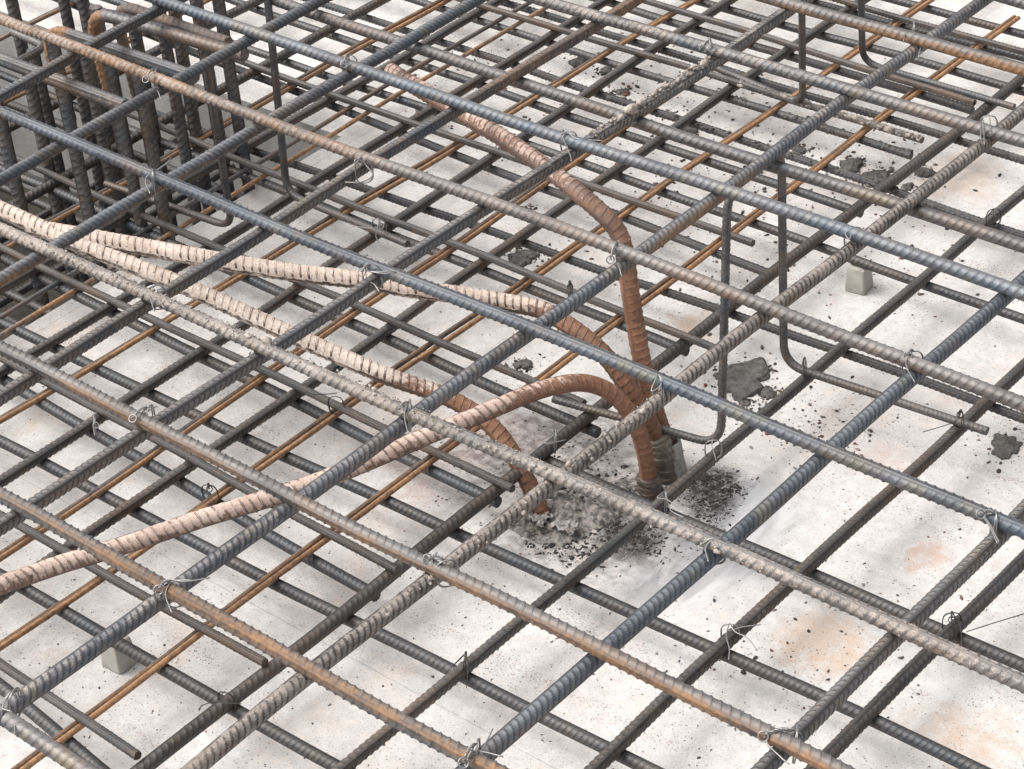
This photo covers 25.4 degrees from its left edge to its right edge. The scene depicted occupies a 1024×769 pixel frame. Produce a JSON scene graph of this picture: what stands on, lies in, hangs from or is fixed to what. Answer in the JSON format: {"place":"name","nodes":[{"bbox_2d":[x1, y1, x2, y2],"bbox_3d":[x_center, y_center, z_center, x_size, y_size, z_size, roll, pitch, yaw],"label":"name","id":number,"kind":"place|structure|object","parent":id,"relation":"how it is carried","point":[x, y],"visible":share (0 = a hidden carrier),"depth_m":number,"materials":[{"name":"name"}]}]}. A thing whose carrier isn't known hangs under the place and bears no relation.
{"place":"outdoors","nodes":[
{"label":"outdoors","id":0,"kind":"place"},
{"bbox_2d":[0,183,96,340],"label":"pit floor","id":1,"kind":"structure","parent":0,"point":[22,313],"depth_m":4.41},
{"bbox_2d":[0,88,49,317],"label":"upright bar","id":2,"kind":"object","parent":1,"relation":"on","point":[9,160],"visible":0.4,"depth_m":3.61,"materials":[{"name":"metal"}]},
{"bbox_2d":[25,84,81,291],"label":"upright bar","id":3,"kind":"object","parent":1,"relation":"on","point":[37,114],"visible":0.32,"depth_m":3.75,"materials":[{"name":"metal"}]},
{"bbox_2d":[26,46,89,291],"bbox_3d":[-0.757,-0.274,3.905,0.021,0.670,0.021,23,44,34],"label":"upright bar","id":4,"kind":"object","parent":1,"relation":"on","point":[49,119],"visible":0.19,"depth_m":3.78,"materials":[{"name":"metal"}]},
{"bbox_2d":[45,34,106,282],"bbox_3d":[-0.666,-0.198,3.668,0.021,0.805,0.021,23,44,34],"label":"upright bar","id":5,"kind":"object","parent":1,"relation":"on","point":[66,108],"visible":0.33,"depth_m":3.55,"materials":[{"name":"metal"}]},
{"bbox_2d":[67,50,114,231],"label":"upright bar","id":6,"kind":"object","parent":1,"relation":"on","point":[85,115],"visible":0.14,"depth_m":3.82,"materials":[{"name":"metal"}]},
{"bbox_2d":[80,33,130,254],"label":"upright bar","id":7,"kind":"object","parent":1,"relation":"on","point":[96,109],"visible":0.21,"depth_m":3.72,"materials":[{"name":"metal"}]},
{"bbox_2d":[103,64,147,257],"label":"upright bar","id":8,"kind":"object","parent":1,"relation":"on","point":[121,124],"visible":0.24,"depth_m":3.55,"materials":[{"name":"metal"}]},
{"bbox_2d":[129,30,177,235],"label":"upright bar","id":9,"kind":"object","parent":1,"relation":"on","point":[136,41],"visible":0.15,"depth_m":3.84,"materials":[{"name":"metal"}]},
{"bbox_2d":[0,11,340,229],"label":"pit walls","id":10,"kind":"structure","parent":1,"relation":"on","point":[24,142],"depth_m":4.35,"materials":[{"name":"concrete"}]},
{"bbox_2d":[152,3,201,225],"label":"upright bar","id":11,"kind":"object","parent":1,"relation":"on","point":[177,109],"visible":0.21,"depth_m":3.71,"materials":[{"name":"metal"}]},
{"bbox_2d":[168,10,215,215],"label":"upright bar","id":12,"kind":"object","parent":1,"relation":"on","point":[191,105],"visible":0.23,"depth_m":3.83,"materials":[{"name":"metal"}]},
{"bbox_2d":[189,0,235,201],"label":"upright bar","id":13,"kind":"object","parent":1,"relation":"on","point":[201,53],"visible":0.12,"depth_m":3.72,"materials":[{"name":"metal"}]},
{"bbox_2d":[212,0,254,194],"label":"upright bar","id":14,"kind":"object","parent":1,"relation":"on","point":[231,80],"visible":0.23,"depth_m":3.71,"materials":[{"name":"metal"}]},
{"bbox_2d":[0,0,1023,768],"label":"ground","id":15,"kind":"structure","parent":0,"point":[892,552],"depth_m":3.09,"materials":[{"name":"concrete"}]},
{"bbox_2d":[0,677,110,768],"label":"ribbed bar","id":16,"kind":"object","parent":15,"relation":"on","point":[42,720],"visible":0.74,"depth_m":2.70,"materials":[{"name":"metal"}]},
{"bbox_2d":[101,635,136,674],"bbox_3d":[-0.495,0.336,2.858,0.035,0.044,0.035,21,43,32],"label":"spacer block","id":17,"kind":"object","parent":15,"relation":"on","point":[116,661],"depth_m":2.85,"materials":[{"name":"concrete"}]},
{"bbox_2d":[130,74,175,239],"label":"upright bar","id":18,"kind":"object","parent":15,"relation":"on","point":[146,122],"visible":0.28,"depth_m":3.54,"materials":[{"name":"metal"}]},
{"bbox_2d":[0,568,340,768],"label":"ribbed bar","id":19,"kind":"object","parent":15,"relation":"on","point":[294,743],"visible":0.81,"depth_m":2.75,"materials":[{"name":"metal"}]},
{"bbox_2d":[0,376,380,601],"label":"ribbed bar","id":20,"kind":"object","parent":15,"relation":"on","point":[316,562],"visible":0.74,"depth_m":3.06,"materials":[{"name":"metal"}]},
{"bbox_2d":[4,0,443,244],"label":"rusty strand","id":21,"kind":"object","parent":20,"relation":"on","point":[395,24],"visible":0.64,"depth_m":4.01,"materials":[{"name":"metal"}]},
{"bbox_2d":[0,2,531,318],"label":"rusty strand","id":22,"kind":"object","parent":20,"relation":"on","point":[31,298],"visible":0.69,"depth_m":3.79,"materials":[{"name":"metal"}]},
{"bbox_2d":[0,7,547,338],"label":"rusty strand","id":23,"kind":"object","parent":20,"relation":"on","point":[43,309],"visible":0.72,"depth_m":3.77,"materials":[{"name":"metal"}]},
{"bbox_2d":[0,14,793,561],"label":"rusty strand","id":24,"kind":"object","parent":20,"relation":"on","point":[254,384],"visible":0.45,"depth_m":3.27,"materials":[{"name":"metal"}]},
{"bbox_2d":[0,253,501,507],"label":"ribbed bar","id":25,"kind":"object","parent":15,"relation":"on","point":[363,437],"visible":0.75,"depth_m":3.24,"materials":[{"name":"metal"}]},
{"bbox_2d":[0,0,451,253],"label":"rusty strand","id":26,"kind":"object","parent":25,"relation":"on","point":[262,104],"visible":0.69,"depth_m":3.97,"materials":[{"name":"metal"}]},
{"bbox_2d":[0,243,515,492],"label":"thin bar","id":27,"kind":"object","parent":25,"relation":"on","point":[476,471],"visible":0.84,"depth_m":3.23,"materials":[{"name":"metal"}]},
{"bbox_2d":[0,0,507,294],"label":"ribbed bar","id":28,"kind":"object","parent":15,"relation":"on","point":[362,81],"visible":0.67,"depth_m":3.89,"materials":[{"name":"metal"}]},
{"bbox_2d":[103,68,233,226],"bbox_3d":[-0.537,-0.405,3.527,0.053,0.338,0.356,-32,43,-33],"label":"bent support bar","id":29,"kind":"object","parent":28,"relation":"on","point":[210,88],"visible":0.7,"depth_m":3.51,"materials":[{"name":"metal"}]},
{"bbox_2d":[0,200,550,514],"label":"starter bar","id":30,"kind":"object","parent":15,"relation":"on","point":[494,429],"visible":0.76,"depth_m":3.07,"materials":[{"name":"metal"}]},
{"bbox_2d":[0,163,600,437],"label":"ribbed bar","id":31,"kind":"object","parent":15,"relation":"on","point":[497,389],"visible":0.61,"depth_m":3.35,"materials":[{"name":"metal"}]},
{"bbox_2d":[0,149,586,403],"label":"thin bar","id":32,"kind":"object","parent":31,"relation":"on","point":[393,321],"visible":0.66,"depth_m":3.35,"materials":[{"name":"metal"}]},
{"bbox_2d":[0,0,614,379],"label":"ribbed bar","id":33,"kind":"object","parent":15,"relation":"on","point":[106,309],"visible":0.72,"depth_m":3.69,"materials":[{"name":"metal"}]},
{"bbox_2d":[0,374,661,595],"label":"starter bar","id":34,"kind":"object","parent":15,"relation":"on","point":[649,482],"visible":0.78,"depth_m":2.86,"materials":[{"name":"metal"}]},
{"bbox_2d":[0,435,663,768],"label":"ribbed bar","id":35,"kind":"object","parent":15,"relation":"on","point":[627,758],"visible":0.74,"depth_m":2.79,"materials":[{"name":"metal"}]},
{"bbox_2d":[8,0,263,131],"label":"ribbed bar","id":36,"kind":"object","parent":35,"relation":"on","point":[232,13],"visible":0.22,"depth_m":4.19,"materials":[{"name":"metal"}]},
{"bbox_2d":[0,658,141,759],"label":"thin bar","id":37,"kind":"object","parent":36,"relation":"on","point":[92,725],"visible":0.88,"depth_m":2.67,"materials":[{"name":"metal"}]},
{"bbox_2d":[643,0,976,105],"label":"thin bar","id":38,"kind":"object","parent":36,"relation":"on","point":[945,93],"visible":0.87,"depth_m":3.89,"materials":[{"name":"metal"}]},
{"bbox_2d":[8,0,390,204],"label":"ribbed bar","id":39,"kind":"object","parent":35,"relation":"on","point":[40,190],"visible":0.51,"depth_m":4.01,"materials":[{"name":"metal"}]},
{"bbox_2d":[0,510,267,666],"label":"thin bar","id":40,"kind":"object","parent":39,"relation":"on","point":[176,613],"visible":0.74,"depth_m":2.84,"materials":[{"name":"metal"}]},
{"bbox_2d":[0,70,689,356],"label":"ribbed bar","id":41,"kind":"object","parent":15,"relation":"on","point":[589,312],"visible":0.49,"depth_m":3.48,"materials":[{"name":"metal"}]},
{"bbox_2d":[47,84,714,349],"bbox_3d":[-1.369,-0.777,4.446,4.400,0.017,0.018,24,44,35],"label":"thin bar","id":42,"kind":"object","parent":41,"relation":"on","point":[562,288],"visible":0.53,"depth_m":3.48,"materials":[{"name":"metal"}]},
{"bbox_2d":[19,16,1020,768],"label":"rebar","id":43,"kind":"object","parent":41,"relation":"on","point":[101,710],"visible":0.75,"depth_m":3.02,"materials":[{"name":"metal"}]},
{"bbox_2d":[25,221,676,484],"bbox_3d":[-0.217,-0.037,3.144,0.907,0.378,0.072,6,37,16],"label":"starter bar","id":44,"kind":"object","parent":15,"relation":"on","point":[629,387],"visible":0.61,"depth_m":3.05,"materials":[{"name":"metal"}]},
{"bbox_2d":[0,0,737,486],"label":"ribbed bar","id":45,"kind":"object","parent":15,"relation":"on","point":[172,370],"visible":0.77,"depth_m":3.48,"materials":[{"name":"metal"}]},
{"bbox_2d":[264,0,409,247],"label":"bent support bar","id":46,"kind":"object","parent":45,"relation":"on","point":[327,210],"visible":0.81,"depth_m":3.54,"materials":[{"name":"metal"}]},
{"bbox_2d":[260,0,1023,253],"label":"ribbed bar","id":47,"kind":"object","parent":46,"relation":"on","point":[937,217],"visible":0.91,"depth_m":3.01,"materials":[{"name":"metal"}]},
{"bbox_2d":[0,0,187,103],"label":"ribbed bar","id":48,"kind":"object","parent":47,"relation":"on","point":[39,74],"visible":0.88,"depth_m":3.31,"materials":[{"name":"metal"}]},
{"bbox_2d":[0,52,128,108],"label":"hooked bar","id":49,"kind":"object","parent":48,"relation":"attached to","point":[74,86],"visible":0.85,"depth_m":3.30,"materials":[{"name":"metal"}]},
{"bbox_2d":[44,26,199,119],"bbox_3d":[-0.584,-0.436,3.434,0.333,0.172,0.022,22,43,33],"label":"hooked bar","id":50,"kind":"object","parent":48,"relation":"hanging from","point":[150,62],"visible":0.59,"depth_m":3.37,"materials":[{"name":"metal"}]},
{"bbox_2d":[87,9,248,91],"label":"hooked bar","id":51,"kind":"object","parent":48,"relation":"hanging from","point":[97,19],"visible":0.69,"depth_m":3.43,"materials":[{"name":"metal"}]},
{"bbox_2d":[113,3,232,97],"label":"hooked bar","id":52,"kind":"object","parent":48,"relation":"hanging from","point":[133,9],"visible":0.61,"depth_m":3.45,"materials":[{"name":"metal"}]},
{"bbox_2d":[0,0,332,186],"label":"ribbed bar","id":53,"kind":"object","parent":47,"relation":"on","point":[47,152],"visible":0.89,"depth_m":3.18,"materials":[{"name":"metal"}]},
{"bbox_2d":[0,13,1023,412],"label":"ribbed bar","id":54,"kind":"object","parent":53,"relation":"on","point":[968,383],"visible":1,"depth_m":2.78,"materials":[{"name":"metal"}]},
{"bbox_2d":[0,0,487,286],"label":"ribbed bar","id":55,"kind":"object","parent":47,"relation":"on","point":[139,197],"visible":0.88,"depth_m":3.06,"materials":[{"name":"metal"}]},
{"bbox_2d":[0,0,645,406],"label":"ribbed bar","id":56,"kind":"object","parent":47,"relation":"on","point":[136,310],"visible":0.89,"depth_m":2.90,"materials":[{"name":"metal"}]},
{"bbox_2d":[0,0,813,536],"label":"ribbed bar","id":57,"kind":"object","parent":47,"relation":"on","point":[664,92],"visible":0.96,"depth_m":2.74,"materials":[{"name":"metal"}]},
{"bbox_2d":[0,486,508,768],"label":"ribbed bar","id":58,"kind":"object","parent":57,"relation":"on","point":[393,717],"visible":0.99,"depth_m":2.20,"materials":[{"name":"metal"}]},
{"bbox_2d":[0,105,1023,539],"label":"ribbed bar","id":59,"kind":"object","parent":57,"relation":"on","point":[870,467],"visible":1,"depth_m":2.58,"materials":[{"name":"metal"}]},
{"bbox_2d":[755,0,1023,76],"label":"ribbed bar","id":60,"kind":"object","parent":57,"relation":"on","point":[919,40],"visible":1,"depth_m":3.13,"materials":[{"name":"metal"}]},
{"bbox_2d":[180,101,1023,768],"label":"ribbed bar","id":61,"kind":"object","parent":47,"relation":"on","point":[236,733],"visible":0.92,"depth_m":2.41,"materials":[{"name":"metal"}]},
{"bbox_2d":[144,0,1023,300],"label":"ribbed bar","id":62,"kind":"object","parent":61,"relation":"on","point":[742,196],"visible":0.99,"depth_m":2.91,"materials":[{"name":"metal"}]},
{"bbox_2d":[455,270,1023,768],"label":"ribbed bar","id":63,"kind":"object","parent":47,"relation":"on","point":[563,686],"visible":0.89,"depth_m":2.30,"materials":[{"name":"metal"}]},
{"bbox_2d":[1,711,98,768],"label":"ribbed bar","id":64,"kind":"object","parent":63,"relation":"on","point":[31,735],"visible":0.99,"depth_m":2.10,"materials":[{"name":"metal"}]},
{"bbox_2d":[750,499,1023,768],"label":"ribbed bar","id":65,"kind":"object","parent":47,"relation":"on","point":[820,712],"visible":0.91,"depth_m":2.14,"materials":[{"name":"metal"}]},
{"bbox_2d":[0,0,700,423],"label":"rusty strand","id":66,"kind":"object","parent":45,"relation":"on","point":[286,248],"visible":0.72,"depth_m":3.59,"materials":[{"name":"metal"}]},
{"bbox_2d":[52,0,767,274],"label":"ribbed bar","id":67,"kind":"object","parent":15,"relation":"on","point":[735,260],"visible":0.5,"depth_m":3.71,"materials":[{"name":"metal"}]},
{"bbox_2d":[70,0,754,246],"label":"thin bar","id":68,"kind":"object","parent":67,"relation":"on","point":[665,212],"visible":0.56,"depth_m":3.72,"materials":[{"name":"metal"}]},
{"bbox_2d":[0,0,926,643],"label":"rusty strand","id":69,"kind":"object","parent":67,"relation":"on","point":[422,348],"visible":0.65,"depth_m":3.28,"materials":[{"name":"metal"}]},
{"bbox_2d":[0,0,870,603],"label":"ribbed bar","id":70,"kind":"object","parent":15,"relation":"on","point":[292,396],"visible":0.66,"depth_m":3.34,"materials":[{"name":"metal"}]},
{"bbox_2d":[0,318,991,768],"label":"ribbed bar","id":71,"kind":"object","parent":15,"relation":"on","point":[692,640],"visible":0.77,"depth_m":2.86,"materials":[{"name":"metal"}]},
{"bbox_2d":[7,19,1023,768],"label":"grit","id":72,"kind":"object","parent":15,"relation":"on","point":[627,93],"visible":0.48,"depth_m":3.24,"materials":[{"name":"gravel"}]},
{"bbox_2d":[384,63,687,477],"bbox_3d":[0.026,-0.147,3.203,0.044,0.453,0.623,-27,41,-28],"label":"starter bar","id":73,"kind":"object","parent":15,"relation":"on","point":[601,213],"visible":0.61,"depth_m":3.02,"materials":[{"name":"metal"}]},
{"bbox_2d":[225,0,863,217],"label":"ribbed bar","id":74,"kind":"object","parent":15,"relation":"on","point":[672,149],"visible":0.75,"depth_m":3.82,"materials":[{"name":"metal"}]},
{"bbox_2d":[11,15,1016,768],"bbox_3d":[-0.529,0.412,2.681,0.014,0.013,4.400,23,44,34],"label":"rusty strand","id":75,"kind":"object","parent":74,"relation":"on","point":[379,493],"visible":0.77,"depth_m":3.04,"materials":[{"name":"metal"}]},
{"bbox_2d":[100,0,1023,323],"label":"ribbed bar","id":76,"kind":"object","parent":15,"relation":"on","point":[792,236],"visible":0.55,"depth_m":3.56,"materials":[{"name":"metal"}]},
{"bbox_2d":[0,153,584,554],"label":"rusty strand","id":77,"kind":"object","parent":76,"relation":"on","point":[320,332],"visible":0.45,"depth_m":3.25,"materials":[{"name":"metal"}]},
{"bbox_2d":[509,491,617,545],"bbox_3d":[0.063,0.175,3.037,0.150,0.020,0.110,7,37,17],"label":"mud heap","id":78,"kind":"object","parent":15,"relation":"on","point":[591,517],"visible":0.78,"depth_m":3.03,"materials":[{"name":"concrete"}]},
{"bbox_2d":[130,75,1023,768],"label":"ribbed bar","id":79,"kind":"object","parent":15,"relation":"on","point":[182,737],"visible":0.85,"depth_m":2.97,"materials":[{"name":"metal"}]},
{"bbox_2d":[0,355,400,574],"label":"thin bar","id":80,"kind":"object","parent":79,"relation":"on","point":[317,527],"visible":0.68,"depth_m":3.04,"materials":[{"name":"metal"}]},
{"bbox_2d":[135,110,1023,423],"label":"ribbed bar","id":81,"kind":"object","parent":15,"relation":"on","point":[773,328],"visible":0.59,"depth_m":3.35,"materials":[{"name":"metal"}]},
{"bbox_2d":[495,456,759,569],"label":"black flakes","id":82,"kind":"object","parent":15,"relation":"on","point":[618,527],"visible":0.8,"depth_m":3.02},
{"bbox_2d":[404,0,912,159],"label":"ribbed bar","id":83,"kind":"object","parent":15,"relation":"on","point":[902,152],"visible":0.8,"depth_m":3.87,"materials":[{"name":"metal"}]},
{"bbox_2d":[454,0,924,142],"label":"thin bar","id":84,"kind":"object","parent":83,"relation":"on","point":[874,125],"visible":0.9,"depth_m":3.85,"materials":[{"name":"metal"}]},
{"bbox_2d":[302,0,1023,237],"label":"ribbed bar","id":85,"kind":"object","parent":15,"relation":"on","point":[871,182],"visible":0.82,"depth_m":3.76,"materials":[{"name":"metal"}]},
{"bbox_2d":[0,0,692,417],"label":"rusty strand","id":86,"kind":"object","parent":85,"relation":"on","point":[392,180],"visible":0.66,"depth_m":3.65,"materials":[{"name":"metal"}]},
{"bbox_2d":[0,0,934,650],"bbox_3d":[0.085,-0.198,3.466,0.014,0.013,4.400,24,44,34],"label":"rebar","id":87,"kind":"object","parent":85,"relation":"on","point":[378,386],"visible":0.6,"depth_m":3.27,"materials":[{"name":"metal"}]},
{"bbox_2d":[331,185,1023,768],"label":"ribbed bar","id":88,"kind":"object","parent":15,"relation":"on","point":[515,625],"visible":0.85,"depth_m":2.92,"materials":[{"name":"metal"}]},
{"bbox_2d":[713,357,769,400],"bbox_3d":[0.334,-0.008,3.265,0.085,0.009,0.094,-11,35,-8],"label":"mortar clod","id":89,"kind":"object","parent":15,"relation":"on","point":[745,379],"visible":0.87,"depth_m":3.26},
{"bbox_2d":[488,0,1023,164],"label":"ribbed bar","id":90,"kind":"object","parent":15,"relation":"on","point":[914,126],"visible":0.75,"depth_m":3.85,"materials":[{"name":"metal"}]},
{"bbox_2d":[589,0,974,113],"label":"ribbed bar","id":91,"kind":"object","parent":15,"relation":"on","point":[855,75],"visible":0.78,"depth_m":3.93,"materials":[{"name":"metal"}]},
{"bbox_2d":[713,0,1015,109],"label":"bent support bar","id":92,"kind":"object","parent":91,"relation":"on","point":[866,59],"visible":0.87,"depth_m":3.76,"materials":[{"name":"metal"}]},
{"bbox_2d":[544,456,1023,672],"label":"ribbed bar","id":93,"kind":"object","parent":15,"relation":"on","point":[992,652],"visible":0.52,"depth_m":2.80,"materials":[{"name":"metal"}]},
{"bbox_2d":[584,358,1023,768],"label":"ribbed bar","id":94,"kind":"object","parent":15,"relation":"on","point":[653,711],"visible":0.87,"depth_m":2.78,"materials":[{"name":"metal"}]},
{"bbox_2d":[551,156,988,444],"bbox_3d":[0.329,-0.116,2.990,0.580,0.353,0.190,-3,35,4],"label":"bent support bar","id":95,"kind":"object","parent":94,"relation":"on","point":[791,363],"visible":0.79,"depth_m":3.03,"materials":[{"name":"metal"}]},
{"bbox_2d":[0,0,992,725],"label":"ribbed bar","id":96,"kind":"object","parent":95,"relation":"on","point":[154,604],"visible":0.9,"depth_m":2.54,"materials":[{"name":"metal"}]},
{"bbox_2d":[0,340,854,768],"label":"ribbed bar","id":97,"kind":"object","parent":96,"relation":"on","point":[720,710],"visible":0.99,"depth_m":2.26,"materials":[{"name":"metal"}]},
{"bbox_2d":[0,221,1023,693],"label":"ribbed bar","id":98,"kind":"object","parent":96,"relation":"on","point":[1000,673],"visible":1,"depth_m":2.38,"materials":[{"name":"metal"}]},
{"bbox_2d":[522,0,1023,147],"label":"ribbed bar","id":99,"kind":"object","parent":96,"relation":"on","point":[964,124],"visible":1,"depth_m":3.06,"materials":[{"name":"metal"}]},
{"bbox_2d":[830,0,1023,55],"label":"thin bar","id":100,"kind":"object","parent":94,"relation":"on","point":[954,33],"visible":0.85,"depth_m":3.96,"materials":[{"name":"metal"}]},
{"bbox_2d":[681,0,1023,95],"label":"ribbed bar","id":101,"kind":"object","parent":15,"relation":"on","point":[892,53],"visible":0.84,"depth_m":3.95,"materials":[{"name":"metal"}]},
{"bbox_2d":[845,264,872,294],"bbox_3d":[0.524,-0.163,3.430,0.034,0.044,0.035,18,41,29],"label":"spacer block","id":102,"kind":"object","parent":15,"relation":"on","point":[859,280],"depth_m":3.42,"materials":[{"name":"concrete"}]},
{"bbox_2d":[803,549,1023,768],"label":"ribbed bar","id":103,"kind":"object","parent":15,"relation":"on","point":[898,683],"visible":0.86,"depth_m":2.66,"materials":[{"name":"metal"}]},
{"bbox_2d":[810,0,1023,61],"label":"ribbed bar","id":104,"kind":"object","parent":15,"relation":"on","point":[988,49],"visible":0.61,"depth_m":3.99,"materials":[{"name":"metal"}]},
{"bbox_2d":[881,0,1023,38],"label":"ribbed bar","id":105,"kind":"object","parent":15,"relation":"on","point":[974,21],"visible":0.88,"depth_m":4.03,"materials":[{"name":"metal"}]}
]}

